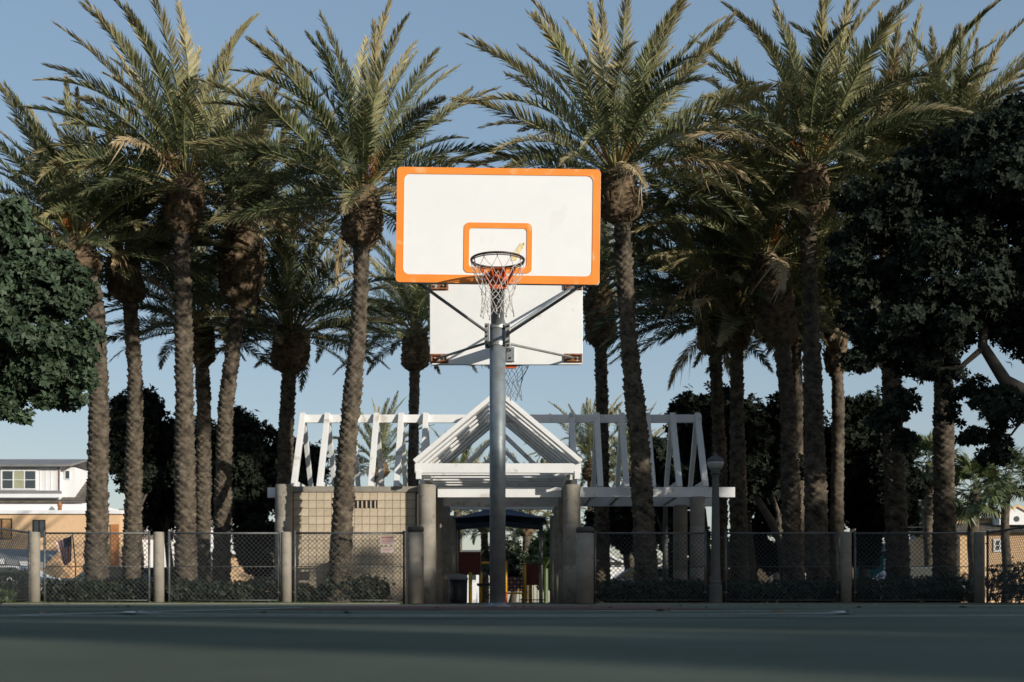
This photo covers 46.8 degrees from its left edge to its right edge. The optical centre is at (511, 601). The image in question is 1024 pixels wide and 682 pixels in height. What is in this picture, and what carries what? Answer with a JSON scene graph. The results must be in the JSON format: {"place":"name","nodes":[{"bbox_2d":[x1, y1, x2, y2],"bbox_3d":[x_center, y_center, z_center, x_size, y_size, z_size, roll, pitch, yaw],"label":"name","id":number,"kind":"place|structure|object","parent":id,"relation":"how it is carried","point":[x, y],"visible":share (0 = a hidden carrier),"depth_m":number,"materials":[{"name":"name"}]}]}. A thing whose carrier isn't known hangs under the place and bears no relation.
{"place":"outdoors","nodes":[
{"label":"outdoors","id":0,"kind":"place"},
{"bbox_2d":[0,459,123,601],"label":"peach house","id":1,"kind":"structure","parent":0,"point":[42,495],"depth_m":81.20,"materials":[{"name":"paint"}]},
{"bbox_2d":[0,518,11,538],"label":"window","id":2,"kind":"structure","parent":1,"relation":"in","point":[3,523],"depth_m":79.96,"materials":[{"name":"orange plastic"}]},
{"bbox_2d":[1,470,36,489],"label":"window","id":3,"kind":"structure","parent":1,"relation":"in","point":[12,479],"depth_m":81.86,"materials":[{"name":"white glass"}]},
{"bbox_2d":[33,520,45,536],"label":"window","id":4,"kind":"structure","parent":1,"relation":"in","point":[38,525],"depth_m":79.96,"materials":[{"name":"grey glass"}]},
{"bbox_2d":[111,524,118,565],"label":"door","id":5,"kind":"structure","parent":1,"relation":"in","point":[114,527],"depth_m":79.88,"materials":[{"name":"brown wood"}]},
{"bbox_2d":[211,546,274,601],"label":"gabled house","id":6,"kind":"structure","parent":0,"point":[237,572],"depth_m":78.00,"materials":[{"name":"beige paint"}]},
{"bbox_2d":[462,550,480,602],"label":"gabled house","id":7,"kind":"structure","parent":0,"point":[475,590],"depth_m":80.00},
{"bbox_2d":[424,603,575,603],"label":"entrance path","id":8,"kind":"structure","parent":0,"point":[506,603],"depth_m":30.65,"materials":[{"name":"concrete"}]},
{"bbox_2d":[407,525,423,603],"bbox_3d":[-2.392,-0.913,29.400,0.416,1.947,0.416,0,0,0],"label":"concrete pillar","id":9,"kind":"object","parent":8,"relation":"on","point":[415,564],"visible":0.94,"depth_m":29.23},
{"bbox_2d":[448,574,467,602],"bbox_3d":[-1.635,-0.396,36.000,0.600,0.912,0.600,0,0,0],"label":"trash bin","id":10,"kind":"object","parent":8,"relation":"on","point":[457,588],"visible":0.88,"depth_m":35.77,"materials":[{"name":"black plastic"}]},
{"bbox_2d":[459,552,538,602],"bbox_3d":[-0.534,-0.805,40.188,2.441,1.730,2.788,0,0,30],"label":"play structure","id":11,"kind":"object","parent":8,"relation":"on","point":[470,563],"visible":0.81,"depth_m":39.74,"materials":[{"name":"yellow paint"}]},
{"bbox_2d":[267,395,734,602],"bbox_3d":[-0.414,-2.740,36.984,12.868,5.601,12.108,0,0,0],"label":"pergola","id":12,"kind":"object","parent":8,"relation":"on","point":[446,486],"visible":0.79,"depth_m":32.74,"materials":[{"name":"wood"}]},
{"bbox_2d":[453,510,549,602],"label":"shade canopy","id":13,"kind":"object","parent":8,"relation":"on","point":[514,518],"visible":0.61,"depth_m":44.33,"materials":[{"name":"blue fabric"}]},
{"bbox_2d":[457,450,548,602],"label":"date palm","id":14,"kind":"object","parent":8,"relation":"on","point":[485,578],"visible":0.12,"depth_m":57.84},
{"bbox_2d":[452,447,589,602],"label":"date palm","id":15,"kind":"object","parent":8,"relation":"on","point":[525,534],"visible":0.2,"depth_m":55.82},
{"bbox_2d":[519,564,544,601],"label":"iron gate","id":16,"kind":"structure","parent":8,"relation":"on","point":[533,599],"depth_m":33.99,"materials":[{"name":"black metal"}]},
{"bbox_2d":[520,555,549,602],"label":"banana plant","id":17,"kind":"object","parent":8,"relation":"on","point":[546,561],"visible":0.48,"depth_m":45.92,"materials":[{"name":"green plant"}]},
{"bbox_2d":[576,526,593,603],"bbox_3d":[1.812,-0.903,29.400,0.458,1.927,0.458,0,0,0],"label":"concrete pillar","id":18,"kind":"object","parent":8,"relation":"on","point":[584,564],"visible":0.93,"depth_m":29.21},
{"bbox_2d":[0,604,1023,681],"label":"basketball court","id":19,"kind":"object","parent":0,"point":[718,643],"depth_m":1.70,"materials":[{"name":"concrete"}]},
{"bbox_2d":[0,527,30,601],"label":"chain link fence","id":20,"kind":"object","parent":19,"relation":"on","point":[28,560],"visible":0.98,"depth_m":28.59,"materials":[{"name":"metal"}]},
{"bbox_2d":[126,611,844,614],"bbox_3d":[-0.120,0.048,5.287,3.650,0.001,1.825,0,0,0],"label":"free throw arc","id":21,"kind":"object","parent":19,"relation":"on","point":[369,614],"visible":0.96,"depth_m":4.47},
{"bbox_2d":[279,606,714,608],"bbox_3d":[-0.125,0.056,12.350,3.650,0.001,6.300,0,0,0],"label":"key paint","id":22,"kind":"object","parent":19,"relation":"on","point":[510,607],"visible":1,"depth_m":11.63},
{"bbox_2d":[396,167,600,606],"bbox_3d":[-0.099,-1.920,12.404,1.890,3.959,4.783,0,0,0],"label":"basketball stand","id":23,"kind":"object","parent":19,"relation":"on","point":[504,263],"visible":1,"depth_m":10.61,"materials":[{"name":"metal"}]},
{"bbox_2d":[12,603,1017,613],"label":"leaf litter","id":24,"kind":"object","parent":19,"relation":"on","point":[468,611],"visible":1,"depth_m":8.93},
{"bbox_2d":[985,526,1023,602],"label":"chain link fence","id":25,"kind":"object","parent":19,"relation":"on","point":[987,567],"visible":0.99,"depth_m":28.12,"materials":[{"name":"metal"}]},
{"bbox_2d":[0,0,1023,601],"label":"sky","id":26,"kind":"structure","parent":0,"point":[29,38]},
{"bbox_2d":[610,554,661,602],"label":"gabled house","id":27,"kind":"structure","parent":0,"point":[617,562],"depth_m":80.00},
{"label":"lawn strip","id":28,"kind":"structure","parent":0,"visible":0},
{"bbox_2d":[0,587,16,602],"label":"shrub","id":29,"kind":"object","parent":28,"relation":"on","point":[5,598],"visible":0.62,"depth_m":28.83,"materials":[{"name":"green plant"}]},
{"bbox_2d":[1,601,402,603],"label":"grass","id":30,"kind":"structure","parent":28,"relation":"on","point":[201,602],"depth_m":28.66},
{"label":"right lawn strip","id":31,"kind":"structure","parent":0,"visible":0},
{"bbox_2d":[594,602,1023,603],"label":"grass","id":32,"kind":"structure","parent":31,"relation":"on","point":[812,602],"depth_m":28.78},
{"label":"planting bed","id":33,"kind":"structure","parent":0,"visible":0},
{"bbox_2d":[0,567,42,602],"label":"hedge","id":34,"kind":"object","parent":33,"relation":"on","point":[6,576],"visible":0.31,"depth_m":30.18,"materials":[{"name":"green plant"}]},
{"bbox_2d":[30,532,39,602],"bbox_3d":[-11.896,-0.840,29.500,0.270,1.800,0.270,0,0,0],"label":"concrete post","id":35,"kind":"object","parent":33,"relation":"on","point":[35,566],"visible":0.92,"depth_m":29.39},
{"bbox_2d":[42,531,150,601],"bbox_3d":[-10.344,-0.858,29.496,2.684,1.835,0.076,0,0,0],"label":"chain link fence","id":36,"kind":"object","parent":33,"relation":"on","point":[45,566],"visible":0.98,"depth_m":29.47,"materials":[{"name":"metal"}]},
{"bbox_2d":[40,575,165,602],"bbox_3d":[-10.672,-0.235,30.605,3.378,0.908,1.905,0,0,0],"label":"hedge","id":37,"kind":"object","parent":33,"relation":"on","point":[100,589],"visible":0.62,"depth_m":30.14,"materials":[{"name":"green plant"}]},
{"bbox_2d":[0,75,219,602],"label":"date palm","id":38,"kind":"object","parent":33,"relation":"on","point":[82,245],"visible":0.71,"depth_m":32.89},
{"bbox_2d":[0,119,263,590],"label":"date palm","id":39,"kind":"object","parent":33,"relation":"on","point":[127,296],"visible":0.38,"depth_m":35.79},
{"bbox_2d":[153,532,163,602],"bbox_3d":[-8.802,-0.840,29.500,0.270,1.800,0.270,0,0,0],"label":"concrete post","id":40,"kind":"object","parent":33,"relation":"on","point":[158,566],"visible":0.91,"depth_m":29.39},
{"bbox_2d":[8,0,338,585],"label":"date palm","id":41,"kind":"object","parent":33,"relation":"on","point":[182,211],"visible":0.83,"depth_m":32.43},
{"bbox_2d":[164,577,280,602],"bbox_3d":[-7.408,-0.230,30.659,3.414,0.866,1.822,0,0,0],"label":"hedge","id":42,"kind":"object","parent":33,"relation":"on","point":[233,591],"visible":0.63,"depth_m":30.12,"materials":[{"name":"green plant"}]},
{"bbox_2d":[167,531,279,601],"bbox_3d":[-7.176,-0.858,29.496,2.813,1.835,0.076,0,0,0],"label":"chain link fence","id":43,"kind":"object","parent":33,"relation":"on","point":[211,533],"visible":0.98,"depth_m":29.47,"materials":[{"name":"metal"}]},
{"bbox_2d":[89,51,394,601],"bbox_3d":[-8.260,-8.195,36.400,9.299,16.511,8.875,0,0,32],"label":"date palm","id":44,"kind":"object","parent":33,"relation":"on","point":[240,277],"visible":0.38,"depth_m":36.27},
{"bbox_2d":[281,532,291,602],"bbox_3d":[-5.629,-0.840,29.500,0.270,1.800,0.270,0,0,0],"label":"concrete post","id":45,"kind":"object","parent":33,"relation":"on","point":[286,581],"visible":0.85,"depth_m":29.39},
{"bbox_2d":[292,584,325,602],"bbox_3d":[-5.054,-0.142,30.429,1.257,0.664,1.182,0,0,0],"label":"shrub","id":46,"kind":"object","parent":33,"relation":"on","point":[302,596],"visible":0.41,"depth_m":30.07,"materials":[{"name":"green plant"}]},
{"bbox_2d":[293,531,404,603],"bbox_3d":[-4.052,-0.858,29.496,2.794,1.835,0.076,0,0,0],"label":"chain link fence","id":47,"kind":"object","parent":33,"relation":"on","point":[336,566],"visible":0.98,"depth_m":29.47,"materials":[{"name":"metal"}]},
{"bbox_2d":[380,536,393,544],"bbox_3d":[-3.104,-1.528,29.446,0.350,0.223,0.008,0,0,0],"label":"fence sign","id":48,"kind":"object","parent":47,"relation":"attached to","point":[386,540],"visible":1,"depth_m":29.44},
{"bbox_2d":[185,0,519,602],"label":"date palm","id":49,"kind":"object","parent":33,"relation":"on","point":[362,221],"visible":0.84,"depth_m":29.61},
{"bbox_2d":[312,571,395,602],"bbox_3d":[-4.020,-0.293,30.373,2.097,1.012,1.713,0,0,0],"label":"shrub","id":50,"kind":"object","parent":33,"relation":"on","point":[369,589],"visible":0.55,"depth_m":29.91,"materials":[{"name":"green plant"}]},
{"bbox_2d":[293,486,417,603],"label":"block building","id":51,"kind":"structure","parent":33,"relation":"on","point":[385,508],"depth_m":31.72,"materials":[{"name":"concrete"}]},
{"bbox_2d":[440,0,794,602],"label":"date palm","id":52,"kind":"object","parent":33,"relation":"on","point":[626,129],"visible":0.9,"depth_m":30.35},
{"bbox_2d":[594,531,706,602],"bbox_3d":[3.444,-0.858,29.496,2.823,1.835,0.076,0,0,0],"label":"chain link fence","id":53,"kind":"object","parent":33,"relation":"on","point":[658,533],"visible":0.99,"depth_m":29.47,"materials":[{"name":"metal"}]},
{"bbox_2d":[596,575,708,602],"bbox_3d":[3.537,-0.247,30.760,3.497,0.913,2.124,0,0,0],"label":"hedge","id":54,"kind":"object","parent":33,"relation":"on","point":[666,589],"visible":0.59,"depth_m":30.13,"materials":[{"name":"green plant"}]},
{"bbox_2d":[661,507,667,592],"bbox_3d":[4.725,-1.740,36.500,0.344,3.601,0.344,0,0,0],"label":"street lamp","id":55,"kind":"object","parent":33,"relation":"on","point":[665,524],"visible":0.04,"depth_m":36.43,"materials":[{"name":"paint"}]},
{"bbox_2d":[707,453,723,602],"bbox_3d":[5.054,-1.822,29.400,0.430,3.764,0.430,0,0,0],"label":"street lamp","id":56,"kind":"object","parent":33,"relation":"on","point":[715,463],"visible":0.96,"depth_m":29.30,"materials":[{"name":"metal"}]},
{"bbox_2d":[600,152,885,602],"bbox_3d":[6.888,-6.635,35.498,8.602,13.390,8.412,0,0,0],"label":"date palm","id":57,"kind":"object","parent":33,"relation":"on","point":[733,339],"visible":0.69,"depth_m":35.22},
{"bbox_2d":[600,42,904,602],"bbox_3d":[7.211,-7.652,34.253,10.466,15.423,9.979,0,0,0],"label":"date palm","id":58,"kind":"object","parent":33,"relation":"on","point":[776,319],"visible":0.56,"depth_m":33.50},
{"bbox_2d":[746,453,804,579],"bbox_3d":[8.392,-2.344,37.497,2.814,4.850,1.463,0,0,5],"label":"ficus tree","id":59,"kind":"object","parent":33,"relation":"on","point":[766,481],"visible":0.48,"depth_m":37.38,"materials":[{"name":"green plant"}]},
{"bbox_2d":[707,576,853,602],"bbox_3d":[6.888,-0.237,30.611,3.718,0.903,2.129,0,0,0],"label":"hedge","id":60,"kind":"object","parent":33,"relation":"on","point":[772,586],"visible":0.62,"depth_m":30.16,"materials":[{"name":"green plant"}]},
{"bbox_2d":[724,531,838,602],"bbox_3d":[6.715,-0.858,29.496,2.858,1.835,0.076,0,0,0],"label":"chain link fence","id":61,"kind":"object","parent":33,"relation":"on","point":[785,533],"visible":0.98,"depth_m":29.47,"materials":[{"name":"metal"}]},
{"bbox_2d":[652,0,977,602],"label":"date palm","id":62,"kind":"object","parent":33,"relation":"on","point":[824,89],"visible":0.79,"depth_m":31.29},
{"bbox_2d":[840,532,851,602],"bbox_3d":[8.324,-0.840,29.500,0.270,1.800,0.270,0,0,0],"label":"concrete post","id":63,"kind":"object","parent":33,"relation":"on","point":[846,571],"visible":0.9,"depth_m":29.39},
{"bbox_2d":[748,0,1023,601],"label":"date palm","id":64,"kind":"object","parent":33,"relation":"on","point":[895,503],"visible":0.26,"depth_m":33.96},
{"bbox_2d":[853,531,971,602],"bbox_3d":[9.972,-0.858,29.496,2.937,1.835,0.076,0,0,0],"label":"chain link fence","id":65,"kind":"object","parent":33,"relation":"on","point":[969,543],"visible":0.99,"depth_m":29.47,"materials":[{"name":"metal"}]},
{"bbox_2d":[839,569,985,602],"bbox_3d":[10.356,-0.312,30.668,3.719,1.079,2.098,0,0,0],"label":"hedge","id":66,"kind":"object","parent":33,"relation":"on","point":[903,588],"visible":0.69,"depth_m":30.19,"materials":[{"name":"green plant"}]},
{"bbox_2d":[840,16,1023,602],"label":"date palm","id":67,"kind":"object","parent":33,"relation":"on","point":[944,492],"visible":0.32,"depth_m":32.90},
{"bbox_2d":[973,532,984,602],"bbox_3d":[11.640,-0.840,29.500,0.270,1.800,0.270,0,0,0],"label":"concrete post","id":68,"kind":"object","parent":33,"relation":"on","point":[979,571],"visible":0.89,"depth_m":29.39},
{"bbox_2d":[985,557,1023,601],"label":"hedge","id":69,"kind":"object","parent":33,"relation":"on","point":[1022,598],"visible":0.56,"depth_m":30.21,"materials":[{"name":"green plant"}]},
{"label":"ground","id":70,"kind":"structure","parent":0,"visible":0},
{"bbox_2d":[0,195,107,426],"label":"broadleaf tree","id":71,"kind":"object","parent":70,"relation":"on","point":[49,359],"visible":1,"depth_m":20.24,"materials":[{"name":"green plant"}]},
{"bbox_2d":[55,534,75,576],"bbox_3d":[-15.082,-1.139,40.000,0.712,2.397,0.120,0,0,0],"label":"flag","id":72,"kind":"object","parent":70,"relation":"on","point":[66,541],"visible":0.73,"depth_m":40.00,"materials":[{"name":"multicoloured fabric"}]},
{"bbox_2d":[119,509,232,601],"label":"white house","id":73,"kind":"structure","parent":70,"relation":"on","point":[151,550],"depth_m":83.00,"materials":[{"name":"paint"}]},
{"bbox_2d":[159,212,420,578],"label":"date palm","id":74,"kind":"object","parent":70,"relation":"on","point":[288,355],"visible":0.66,"depth_m":40.51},
{"bbox_2d":[270,440,330,513],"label":"broadleaf tree","id":75,"kind":"object","parent":70,"relation":"on","point":[314,453],"visible":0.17,"depth_m":51.95,"materials":[{"name":"green plant"}]},
{"bbox_2d":[321,391,434,485],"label":"date palm","id":76,"kind":"object","parent":70,"relation":"on","point":[386,452],"visible":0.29,"depth_m":61.62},
{"bbox_2d":[310,240,489,485],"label":"date palm","id":77,"kind":"object","parent":70,"relation":"on","point":[415,356],"visible":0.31,"depth_m":51.59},
{"bbox_2d":[400,426,489,573],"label":"date palm","id":78,"kind":"object","parent":70,"relation":"on","point":[462,459],"visible":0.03,"depth_m":69.75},
{"bbox_2d":[482,537,530,602],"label":"broadleaf tree","id":79,"kind":"object","parent":70,"relation":"on","point":[516,555],"visible":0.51,"depth_m":55.12,"materials":[{"name":"green plant"}]},
{"bbox_2d":[0,603,1023,603],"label":"kerb","id":80,"kind":"structure","parent":70,"relation":"on","point":[596,603],"depth_m":28.20,"materials":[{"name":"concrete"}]},
{"bbox_2d":[526,529,549,591],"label":"broadleaf tree","id":81,"kind":"object","parent":70,"relation":"on","point":[533,550],"visible":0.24,"depth_m":51.45,"materials":[{"name":"green plant"}]},
{"bbox_2d":[523,393,653,511],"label":"date palm","id":82,"kind":"object","parent":70,"relation":"on","point":[586,444],"visible":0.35,"depth_m":59.65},
{"bbox_2d":[577,401,666,567],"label":"date palm","id":83,"kind":"object","parent":70,"relation":"on","point":[615,446],"visible":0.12,"depth_m":65.73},
{"bbox_2d":[583,147,830,601],"bbox_3d":[6.503,-7.174,38.309,9.518,14.468,9.775,0,0,0],"label":"date palm","id":84,"kind":"object","parent":70,"relation":"on","point":[719,437],"visible":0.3,"depth_m":38.31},
{"bbox_2d":[706,393,781,592],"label":"broadleaf tree","id":85,"kind":"object","parent":70,"relation":"on","point":[762,439],"visible":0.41,"depth_m":40.12,"materials":[{"name":"green plant"}]},
{"bbox_2d":[744,225,879,577],"bbox_3d":[9.520,-6.776,39.326,7.172,13.672,7.540,0,0,0],"label":"date palm","id":86,"kind":"object","parent":70,"relation":"on","point":[796,355],"visible":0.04,"depth_m":39.34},
{"bbox_2d":[743,215,900,601],"bbox_3d":[10.819,-6.656,39.139,6.986,13.432,7.179,0,0,-41],"label":"date palm","id":87,"kind":"object","parent":70,"relation":"on","point":[833,351],"visible":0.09,"depth_m":38.82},
{"bbox_2d":[848,508,884,601],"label":"broadleaf tree","id":88,"kind":"object","parent":70,"relation":"on","point":[860,522],"visible":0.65,"depth_m":40.67,"materials":[{"name":"green plant"}]},
{"bbox_2d":[856,543,885,602],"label":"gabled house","id":89,"kind":"structure","parent":70,"relation":"on","point":[877,570],"depth_m":80.00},
{"bbox_2d":[861,435,929,529],"bbox_3d":[12.795,-2.893,39.826,2.341,5.940,1.860,0,0,-23],"label":"broadleaf tree","id":90,"kind":"object","parent":70,"relation":"on","point":[917,485],"visible":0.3,"depth_m":39.49,"materials":[{"name":"green plant"}]},
{"bbox_2d":[822,89,1023,467],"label":"broadleaf tree","id":91,"kind":"object","parent":70,"relation":"on","point":[970,179],"visible":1,"depth_m":26.05,"materials":[{"name":"green plant"}]},
{"bbox_2d":[908,497,960,537],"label":"broadleaf tree","id":92,"kind":"object","parent":70,"relation":"on","point":[918,525],"visible":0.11,"depth_m":70.78,"materials":[{"name":"green plant"}]},
{"bbox_2d":[913,430,964,602],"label":"fan palm","id":93,"kind":"object","parent":70,"relation":"on","point":[926,444],"visible":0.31,"depth_m":59.76,"materials":[{"name":"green plant"}]},
{"bbox_2d":[909,505,1023,602],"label":"orange house","id":94,"kind":"structure","parent":70,"relation":"on","point":[1016,518],"depth_m":66.18,"materials":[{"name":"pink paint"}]},
{"bbox_2d":[929,451,1015,602],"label":"fan palm","id":95,"kind":"object","parent":70,"relation":"on","point":[972,509],"visible":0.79,"depth_m":51.42,"materials":[{"name":"green plant"}]},
{"bbox_2d":[977,441,1023,602],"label":"fan palm","id":96,"kind":"object","parent":70,"relation":"on","point":[1018,492],"visible":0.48,"depth_m":55.81,"materials":[{"name":"green plant"}]},
{"label":"street","id":97,"kind":"structure","parent":0,"visible":0},
{"bbox_2d":[0,548,57,567],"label":"carport","id":98,"kind":"object","parent":97,"relation":"on","point":[52,554],"visible":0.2,"depth_m":49.59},
{"bbox_2d":[0,566,61,602],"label":"parked car","id":99,"kind":"object","parent":97,"relation":"on","point":[41,574],"visible":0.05,"depth_m":45.16,"materials":[{"name":"grey metal"}]},
{"bbox_2d":[64,567,167,601],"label":"parked car","id":100,"kind":"object","parent":97,"relation":"on","point":[119,570],"visible":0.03,"depth_m":46.15,"materials":[{"name":"black metal"}]},
{"bbox_2d":[108,384,174,578],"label":"broadleaf tree","id":101,"kind":"object","parent":97,"relation":"on","point":[158,441],"visible":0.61,"depth_m":43.58,"materials":[{"name":"green plant"}]},
{"bbox_2d":[142,461,175,601],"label":"broadleaf tree","id":102,"kind":"object","parent":97,"relation":"on","point":[158,511],"visible":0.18,"depth_m":46.68,"materials":[{"name":"green plant"}]},
{"bbox_2d":[76,219,314,586],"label":"date palm","id":103,"kind":"object","parent":97,"relation":"on","point":[203,494],"visible":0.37,"depth_m":41.78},
{"bbox_2d":[168,419,266,530],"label":"broadleaf tree","id":104,"kind":"object","parent":97,"relation":"on","point":[248,464],"visible":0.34,"depth_m":44.40,"materials":[{"name":"green plant"}]},
{"bbox_2d":[231,513,274,601],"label":"broadleaf tree","id":105,"kind":"object","parent":97,"relation":"on","point":[253,522],"visible":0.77,"depth_m":43.64,"materials":[{"name":"green plant"}]},
{"bbox_2d":[232,404,305,601],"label":"broadleaf tree","id":106,"kind":"object","parent":97,"relation":"on","point":[242,423],"visible":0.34,"depth_m":45.22,"materials":[{"name":"green plant"}]},
{"bbox_2d":[580,507,662,601],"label":"broadleaf tree","id":107,"kind":"object","parent":97,"relation":"on","point":[621,518],"visible":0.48,"depth_m":46.89,"materials":[{"name":"green plant"}]},
{"bbox_2d":[583,192,682,602],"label":"date palm","id":108,"kind":"object","parent":97,"relation":"on","point":[596,298],"visible":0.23,"depth_m":44.74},
{"bbox_2d":[610,567,687,590],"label":"parked car","id":109,"kind":"object","parent":97,"relation":"on","point":[628,573],"visible":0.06,"depth_m":47.15,"materials":[{"name":"grey metal"}]},
{"bbox_2d":[629,436,697,579],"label":"broadleaf tree","id":110,"kind":"object","parent":97,"relation":"on","point":[659,447],"visible":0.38,"depth_m":45.20,"materials":[{"name":"green plant"}]},
{"bbox_2d":[662,510,710,591],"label":"broadleaf tree","id":111,"kind":"object","parent":97,"relation":"on","point":[670,527],"visible":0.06,"depth_m":42.67,"materials":[{"name":"green plant"}]},
{"bbox_2d":[663,380,729,602],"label":"broadleaf tree","id":112,"kind":"object","parent":97,"relation":"on","point":[690,402],"visible":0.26,"depth_m":41.65,"materials":[{"name":"green plant"}]},
{"bbox_2d":[728,517,778,591],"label":"broadleaf tree","id":113,"kind":"object","parent":97,"relation":"on","point":[756,525],"visible":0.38,"depth_m":43.61,"materials":[{"name":"green plant"}]},
{"bbox_2d":[754,379,830,536],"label":"broadleaf tree","id":114,"kind":"object","parent":97,"relation":"on","point":[769,506],"visible":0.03,"depth_m":42.90,"materials":[{"name":"green plant"}]},
{"bbox_2d":[804,385,919,602],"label":"broadleaf tree","id":115,"kind":"object","parent":97,"relation":"on","point":[860,438],"visible":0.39,"depth_m":40.83,"materials":[{"name":"green plant"}]},
{"bbox_2d":[871,567,972,602],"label":"parked car","id":116,"kind":"object","parent":97,"relation":"on","point":[921,570],"visible":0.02,"depth_m":46.13,"materials":[{"name":"black metal"}]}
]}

